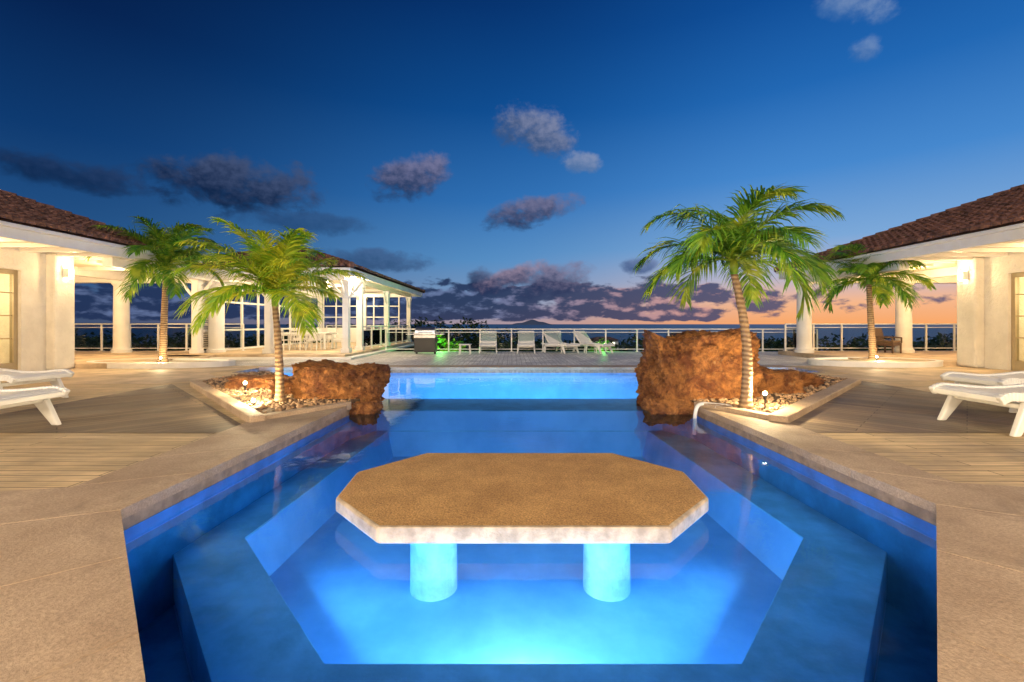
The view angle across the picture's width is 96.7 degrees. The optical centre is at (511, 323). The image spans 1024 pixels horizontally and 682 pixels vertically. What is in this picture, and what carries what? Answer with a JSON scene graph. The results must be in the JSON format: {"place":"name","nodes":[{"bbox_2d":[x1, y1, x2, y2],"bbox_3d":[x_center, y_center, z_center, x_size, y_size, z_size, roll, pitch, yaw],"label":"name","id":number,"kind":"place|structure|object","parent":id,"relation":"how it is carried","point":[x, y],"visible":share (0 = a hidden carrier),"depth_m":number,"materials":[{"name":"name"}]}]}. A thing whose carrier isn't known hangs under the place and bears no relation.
{"place":"outdoors","nodes":[
{"label":"outdoors","id":0,"kind":"place"},
{"bbox_2d":[1,366,249,383],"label":"terrace","id":1,"kind":"structure","parent":0,"point":[118,376],"depth_m":11.49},
{"bbox_2d":[0,190,245,370],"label":"white villa","id":2,"kind":"object","parent":1,"relation":"on","point":[45,249],"visible":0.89,"depth_m":12.70,"materials":[{"name":"paint"}]},
{"bbox_2d":[0,366,1023,490],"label":"wooden deck","id":3,"kind":"structure","parent":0,"point":[29,461],"depth_m":4.74,"materials":[{"name":"brown wood"}]},
{"bbox_2d":[0,385,69,424],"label":"sun lounger","id":4,"kind":"object","parent":3,"relation":"on","point":[39,398],"visible":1,"depth_m":5.68,"materials":[{"name":"white plastic"}]},
{"bbox_2d":[0,368,73,397],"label":"sun lounger","id":5,"kind":"object","parent":3,"relation":"on","point":[12,377],"visible":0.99,"depth_m":7.67,"materials":[{"name":"white plastic"}]},
{"bbox_2d":[0,384,240,432],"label":"weathered deck","id":6,"kind":"structure","parent":3,"relation":"on","point":[170,408],"depth_m":6.40,"materials":[{"name":"wood"}]},
{"bbox_2d":[190,380,265,421],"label":"planter kerb","id":7,"kind":"structure","parent":3,"relation":"on","point":[241,410],"depth_m":7.01,"materials":[{"name":"concrete"}]},
{"bbox_2d":[198,371,359,413],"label":"gravel","id":8,"kind":"structure","parent":3,"relation":"on","point":[265,397],"depth_m":7.53,"materials":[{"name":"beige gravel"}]},
{"bbox_2d":[243,381,246,393],"bbox_3d":[-4.750,1.140,8.100,0.072,0.240,0.072,0,0,0],"label":"garden spot lamp","id":9,"kind":"object","parent":8,"relation":"on","point":[245,384],"visible":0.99,"depth_m":8.09,"materials":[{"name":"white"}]},
{"bbox_2d":[224,374,287,388],"bbox_3d":[-5.023,1.237,9.100,1.189,0.443,0.852,0,0,0],"label":"boulder","id":10,"kind":"object","parent":8,"relation":"on","point":[252,381],"visible":0.41,"depth_m":8.77,"materials":[{"name":"brown stone"}]},
{"bbox_2d":[169,216,366,401],"bbox_3d":[-3.871,-0.208,7.207,2.720,2.998,2.597,0,0,41],"label":"palm tree","id":11,"kind":"object","parent":8,"relation":"on","point":[280,268],"visible":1,"depth_m":6.93,"materials":[{"name":"green plant"}]},
{"bbox_2d":[267,376,293,393],"bbox_3d":[-3.895,1.246,8.412,1.076,0.563,0.958,0,0,0],"label":"boulder","id":12,"kind":"object","parent":8,"relation":"on","point":[288,383],"visible":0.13,"depth_m":8.05,"materials":[{"name":"brown stone"}]},
{"bbox_2d":[290,359,390,413],"bbox_3d":[-3.016,1.207,7.982,1.566,1.125,1.183,0,0,0],"label":"boulder","id":13,"kind":"object","parent":8,"relation":"on","point":[332,379],"visible":0.72,"depth_m":7.54,"materials":[{"name":"brown stone"}]},
{"bbox_2d":[265,401,350,419],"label":"planter kerb","id":14,"kind":"structure","parent":3,"relation":"on","point":[278,414],"depth_m":6.62,"materials":[{"name":"concrete"}]},
{"bbox_2d":[0,365,1023,681],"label":"pool coping","id":15,"kind":"object","parent":3,"relation":"on","point":[66,605],"visible":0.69,"depth_m":2.55,"materials":[{"name":"concrete"}]},
{"bbox_2d":[122,368,937,681],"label":"swimming pool","id":16,"kind":"structure","parent":3,"relation":"in","point":[774,562],"depth_m":3.72,"materials":[{"name":"liquid"}]},
{"bbox_2d":[349,399,382,424],"bbox_3d":[-2.426,1.460,7.495,0.493,0.398,0.481,0,0,0],"label":"boulder","id":17,"kind":"object","parent":16,"relation":"in","point":[364,413],"visible":0.91,"depth_m":7.31,"materials":[{"name":"brown stone"}]},
{"bbox_2d":[336,453,708,601],"bbox_3d":[0.075,1.769,3.695,2.838,0.982,1.650,0,0,0],"label":"table","id":18,"kind":"object","parent":16,"relation":"on","point":[433,510],"visible":1,"depth_m":3.43,"materials":[{"name":"stone"}]},
{"bbox_2d":[641,395,693,424],"bbox_3d":[2.609,1.415,7.544,0.851,0.445,0.661,0,0,0],"label":"boulder","id":19,"kind":"object","parent":16,"relation":"in","point":[653,408],"visible":0.87,"depth_m":7.30,"materials":[{"name":"brown stone"}]},
{"bbox_2d":[692,402,731,434],"bbox_3d":[3.069,1.457,6.967,0.568,0.489,0.241,0,0,27],"label":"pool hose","id":20,"kind":"object","parent":16,"relation":"in","point":[695,412],"visible":0.67,"depth_m":6.99,"materials":[{"name":"white plastic"}]},
{"bbox_2d":[694,401,770,418],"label":"planter kerb","id":21,"kind":"structure","parent":3,"relation":"on","point":[753,413],"depth_m":6.57,"materials":[{"name":"concrete"}]},
{"bbox_2d":[690,370,847,412],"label":"gravel","id":22,"kind":"structure","parent":3,"relation":"on","point":[777,405],"depth_m":7.40,"materials":[{"name":"beige gravel"}]},
{"bbox_2d":[634,328,762,426],"bbox_3d":[3.265,0.925,8.117,2.118,1.722,1.548,0,0,-9],"label":"boulder","id":23,"kind":"object","parent":22,"relation":"on","point":[693,364],"visible":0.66,"depth_m":7.53,"materials":[{"name":"brown stone"}]},
{"bbox_2d":[633,182,844,408],"bbox_3d":[3.295,-0.381,6.769,2.579,3.359,2.748,0,0,-39],"label":"palm tree","id":24,"kind":"object","parent":22,"relation":"in","point":[735,243],"visible":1,"depth_m":6.51,"materials":[{"name":"green plant"}]},
{"bbox_2d":[762,391,767,408],"bbox_3d":[3.680,1.120,6.620,0.072,0.280,0.072,0,0,0],"label":"garden spot lamp","id":25,"kind":"object","parent":22,"relation":"on","point":[764,395],"visible":0.98,"depth_m":6.61,"materials":[{"name":"white glass"}]},
{"bbox_2d":[757,366,805,393],"bbox_3d":[4.704,1.170,8.501,1.226,0.775,0.992,0,0,0],"label":"boulder","id":26,"kind":"object","parent":22,"relation":"on","point":[784,381],"visible":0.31,"depth_m":8.09,"materials":[{"name":"brown stone"}]},
{"bbox_2d":[798,371,826,386],"bbox_3d":[5.505,1.217,9.309,1.230,0.518,0.996,0,0,0],"label":"boulder","id":27,"kind":"object","parent":22,"relation":"on","point":[812,379],"visible":0.12,"depth_m":8.88,"materials":[{"name":"brown stone"}]},
{"bbox_2d":[768,378,860,422],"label":"planter kerb","id":28,"kind":"structure","parent":3,"relation":"on","point":[790,413],"depth_m":7.10,"materials":[{"name":"concrete"}]},
{"bbox_2d":[791,381,1016,432],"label":"weathered deck","id":29,"kind":"structure","parent":3,"relation":"on","point":[866,407],"depth_m":6.54,"materials":[{"name":"wood"}]},
{"bbox_2d":[928,382,1023,436],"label":"sun lounger","id":30,"kind":"object","parent":29,"relation":"on","point":[998,395],"visible":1,"depth_m":5.72,"materials":[{"name":"white plastic"}]},
{"bbox_2d":[940,371,1023,412],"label":"sun lounger","id":31,"kind":"object","parent":3,"relation":"on","point":[1006,378],"visible":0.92,"depth_m":7.22,"materials":[{"name":"white fabric"}]},
{"bbox_2d":[0,483,1023,512],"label":"foreground paving","id":32,"kind":"structure","parent":0,"point":[9,500],"depth_m":3.44,"materials":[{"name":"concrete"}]},
{"bbox_2d":[0,0,1023,323],"label":"sky","id":33,"kind":"structure","parent":0,"point":[501,161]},
{"bbox_2d":[75,324,956,350],"bbox_3d":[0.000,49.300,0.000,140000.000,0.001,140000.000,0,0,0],"label":"sea","id":34,"kind":"structure","parent":0,"point":[848,333],"depth_m":3399.39,"materials":[{"name":"blue liquid"}]},
{"bbox_2d":[235,351,819,365],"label":"deck","id":35,"kind":"structure","parent":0,"point":[526,358],"depth_m":16.72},
{"bbox_2d":[86,358,235,368],"bbox_3d":[-10.900,1.230,14.200,4.400,0.180,2.000,0,0,0],"label":"round planter","id":36,"kind":"object","parent":35,"relation":"on","point":[193,362],"visible":0.73,"depth_m":13.44,"materials":[{"name":"white paint"}]},
{"bbox_2d":[83,215,228,362],"bbox_3d":[-10.847,-0.972,14.084,3.688,4.455,3.117,0,0,-36],"label":"palm tree","id":37,"kind":"object","parent":36,"relation":"in","point":[169,256],"visible":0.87,"depth_m":13.91,"materials":[{"name":"green plant"}]},
{"bbox_2d":[153,355,214,357],"bbox_3d":[-11.850,1.235,16.440,1.700,0.170,0.880,0,0,0],"label":"terrace step","id":38,"kind":"object","parent":35,"relation":"on","point":[205,356],"visible":0.3,"depth_m":16.41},
{"bbox_2d":[174,247,424,359],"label":"garden pavilion","id":39,"kind":"structure","parent":35,"relation":"on","point":[361,340],"depth_m":19.48,"materials":[{"name":"white paint"}]},
{"bbox_2d":[281,328,289,350],"bbox_3d":[-10.000,0.665,19.725,0.500,0.954,0.583,0,0,0],"label":"dining chair","id":40,"kind":"object","parent":39,"relation":"on","point":[283,339],"visible":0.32,"depth_m":19.51,"materials":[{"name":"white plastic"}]},
{"bbox_2d":[289,328,305,350],"bbox_3d":[-9.300,0.665,19.725,0.500,0.954,0.583,0,0,0],"label":"dining chair","id":41,"kind":"object","parent":39,"relation":"on","point":[291,334],"visible":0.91,"depth_m":19.50,"materials":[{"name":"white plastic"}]},
{"bbox_2d":[292,331,304,347],"bbox_3d":[-10.000,0.665,21.475,0.500,0.954,0.583,0,0,0],"label":"dining chair","id":42,"kind":"object","parent":39,"relation":"on","point":[297,341],"visible":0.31,"depth_m":21.24,"materials":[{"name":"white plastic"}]},
{"bbox_2d":[282,332,334,349],"bbox_3d":[-9.300,0.765,20.600,2.200,0.750,1.000,0,0,0],"label":"dining table","id":43,"kind":"object","parent":39,"relation":"on","point":[324,334],"visible":0.55,"depth_m":20.16,"materials":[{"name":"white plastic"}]},
{"bbox_2d":[305,328,321,350],"bbox_3d":[-8.600,0.665,19.725,0.500,0.954,0.583,0,0,0],"label":"dining chair","id":44,"kind":"object","parent":39,"relation":"on","point":[310,338],"visible":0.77,"depth_m":19.51,"materials":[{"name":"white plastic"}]},
{"bbox_2d":[307,328,321,347],"bbox_3d":[-9.300,0.665,21.475,0.500,0.954,0.583,0,0,0],"label":"dining chair","id":45,"kind":"object","parent":39,"relation":"on","point":[318,337],"visible":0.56,"depth_m":21.67,"materials":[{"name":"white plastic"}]},
{"bbox_2d":[322,328,336,347],"bbox_3d":[-8.600,0.665,21.475,0.500,0.954,0.583,0,0,0],"label":"dining chair","id":46,"kind":"object","parent":39,"relation":"on","point":[330,329],"visible":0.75,"depth_m":21.69,"materials":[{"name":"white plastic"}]},
{"bbox_2d":[331,334,341,348],"bbox_3d":[-7.825,0.665,20.600,0.583,0.954,0.500,0,0,0],"label":"dining chair","id":47,"kind":"object","parent":39,"relation":"on","point":[335,340],"visible":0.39,"depth_m":20.37,"materials":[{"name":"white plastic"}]},
{"bbox_2d":[406,327,443,353],"bbox_3d":[-3.750,0.715,19.767,1.600,1.170,0.625,0,0,0],"label":"barbecue grill","id":48,"kind":"object","parent":35,"relation":"on","point":[425,339],"visible":1,"depth_m":19.52,"materials":[{"name":"silver metal"}]},
{"bbox_2d":[459,344,470,354],"bbox_3d":[-2.000,1.081,19.400,0.500,0.442,0.500,0,0,0],"label":"side table","id":49,"kind":"object","parent":35,"relation":"on","point":[464,344],"visible":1,"depth_m":19.17,"materials":[{"name":"white plastic"}]},
{"bbox_2d":[479,331,496,352],"bbox_3d":[-1.085,0.814,20.888,0.808,0.972,2.014,0,0,-2],"label":"sun lounger","id":50,"kind":"object","parent":35,"relation":"on","point":[487,340],"visible":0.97,"depth_m":21.31,"materials":[{"name":"white plastic"}]},
{"bbox_2d":[517,331,534,352],"bbox_3d":[0.654,0.814,20.888,0.808,0.972,2.014,0,0,2],"label":"sun lounger","id":51,"kind":"object","parent":35,"relation":"on","point":[526,340],"visible":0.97,"depth_m":21.31,"materials":[{"name":"white plastic"}]},
{"bbox_2d":[544,331,561,352],"bbox_3d":[1.936,0.814,21.385,0.808,0.972,2.014,0,0,5],"label":"sun lounger","id":52,"kind":"object","parent":35,"relation":"on","point":[550,345],"visible":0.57,"depth_m":20.61,"materials":[{"name":"white plastic"}]},
{"bbox_2d":[541,331,579,353],"bbox_3d":[2.206,0.814,20.856,0.808,0.972,2.014,0,0,-30],"label":"sun lounger","id":53,"kind":"object","parent":35,"relation":"on","point":[553,338],"visible":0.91,"depth_m":21.15,"materials":[{"name":"white plastic"}]},
{"bbox_2d":[385,329,794,351],"bbox_3d":[3.650,0.760,21.300,19.240,1.080,0.140,0,0,0],"label":"glass railing","id":54,"kind":"object","parent":35,"relation":"on","point":[543,332],"visible":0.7,"depth_m":21.27,"materials":[{"name":"white paint"}]},
{"bbox_2d":[584,343,596,352],"bbox_3d":[3.500,1.081,20.300,0.500,0.442,0.500,0,0,0],"label":"side table","id":55,"kind":"object","parent":35,"relation":"on","point":[586,347],"visible":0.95,"depth_m":20.07,"materials":[{"name":"white plastic"}]},
{"bbox_2d":[570,331,614,353],"bbox_3d":[3.642,0.814,20.679,0.808,0.972,2.014,0,0,-38],"label":"sun lounger","id":56,"kind":"object","parent":35,"relation":"on","point":[582,338],"visible":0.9,"depth_m":20.93,"materials":[{"name":"white plastic"}]},
{"bbox_2d":[794,329,817,350],"bbox_3d":[13.200,0.760,20.500,0.140,1.080,1.740,0,0,0],"label":"glass railing","id":57,"kind":"object","parent":35,"relation":"on","point":[816,341],"visible":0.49,"depth_m":19.68,"materials":[{"name":"white paint"}]},
{"bbox_2d":[807,357,942,367],"bbox_3d":[11.600,1.230,14.600,4.000,0.180,2.200,0,0,0],"label":"round planter","id":58,"kind":"object","parent":35,"relation":"on","point":[835,361],"visible":0.82,"depth_m":13.80,"materials":[{"name":"white paint"}]},
{"bbox_2d":[802,241,939,359],"bbox_3d":[11.629,-0.694,14.865,3.591,3.907,3.318,0,0,0],"label":"palm tree","id":59,"kind":"object","parent":58,"relation":"in","point":[882,288],"visible":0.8,"depth_m":14.70,"materials":[{"name":"green plant"}]},
{"bbox_2d":[511,320,552,324],"bbox_3d":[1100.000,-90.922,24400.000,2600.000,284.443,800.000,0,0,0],"label":"distant island","id":60,"kind":"structure","parent":0,"point":[532,322],"depth_m":24236.49,"materials":[{"name":"grey"}]},
{"bbox_2d":[803,366,1013,380],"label":"terrace","id":61,"kind":"structure","parent":0,"point":[900,374],"depth_m":12.20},
{"bbox_2d":[773,184,1023,370],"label":"white villa","id":62,"kind":"object","parent":61,"relation":"on","point":[973,251],"visible":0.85,"depth_m":13.40,"materials":[{"name":"paint"}]},
{"bbox_2d":[875,328,901,353],"bbox_3d":[14.876,0.659,18.058,0.664,0.982,0.766,0,0,-23],"label":"wicker armchair","id":63,"kind":"object","parent":62,"relation":"on","point":[881,341],"visible":0.92,"depth_m":17.92,"materials":[{"name":"brown wicker"}]},
{"bbox_3d":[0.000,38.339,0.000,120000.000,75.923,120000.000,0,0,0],"label":"ground","id":64,"kind":"structure","parent":0,"visible":0},
{"bbox_2d":[437,335,466,350],"bbox_3d":[-3.603,1.334,23.190,2.802,1.834,1.516,0,0,0],"label":"lit shrub","id":65,"kind":"object","parent":64,"relation":"on","point":[440,341],"visible":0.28,"depth_m":23.18,"materials":[{"name":"green plant"}]},
{"bbox_2d":[75,316,956,350],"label":"hedge shrubs","id":66,"kind":"object","parent":64,"relation":"on","point":[420,323],"visible":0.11,"depth_m":29.44,"materials":[{"name":"green plant"}]},
{"bbox_2d":[75,324,956,350],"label":"distant tree mass","id":67,"kind":"object","parent":64,"relation":"on","point":[261,337],"visible":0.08,"depth_m":78.79,"materials":[{"name":"green plant"}]},
{"bbox_2d":[80,332,956,350],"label":"distant tree mass","id":68,"kind":"object","parent":64,"relation":"on","point":[940,336],"visible":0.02,"depth_m":202.27,"materials":[{"name":"green plant"}]},
{"bbox_2d":[588,339,617,350],"bbox_3d":[4.565,1.454,22.952,1.674,1.520,1.242,0,0,0],"label":"lit shrub","id":69,"kind":"object","parent":64,"relation":"on","point":[592,348],"visible":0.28,"depth_m":22.92,"materials":[{"name":"green plant"}]},
{"bbox_2d":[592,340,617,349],"bbox_3d":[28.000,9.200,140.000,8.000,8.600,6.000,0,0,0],"label":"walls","id":70,"kind":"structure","parent":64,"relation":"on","point":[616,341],"depth_m":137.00,"materials":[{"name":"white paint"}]},
{"bbox_2d":[591,337,617,339],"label":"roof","id":71,"kind":"structure","parent":70,"relation":"on","point":[603,338],"depth_m":138.16,"materials":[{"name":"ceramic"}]}
]}

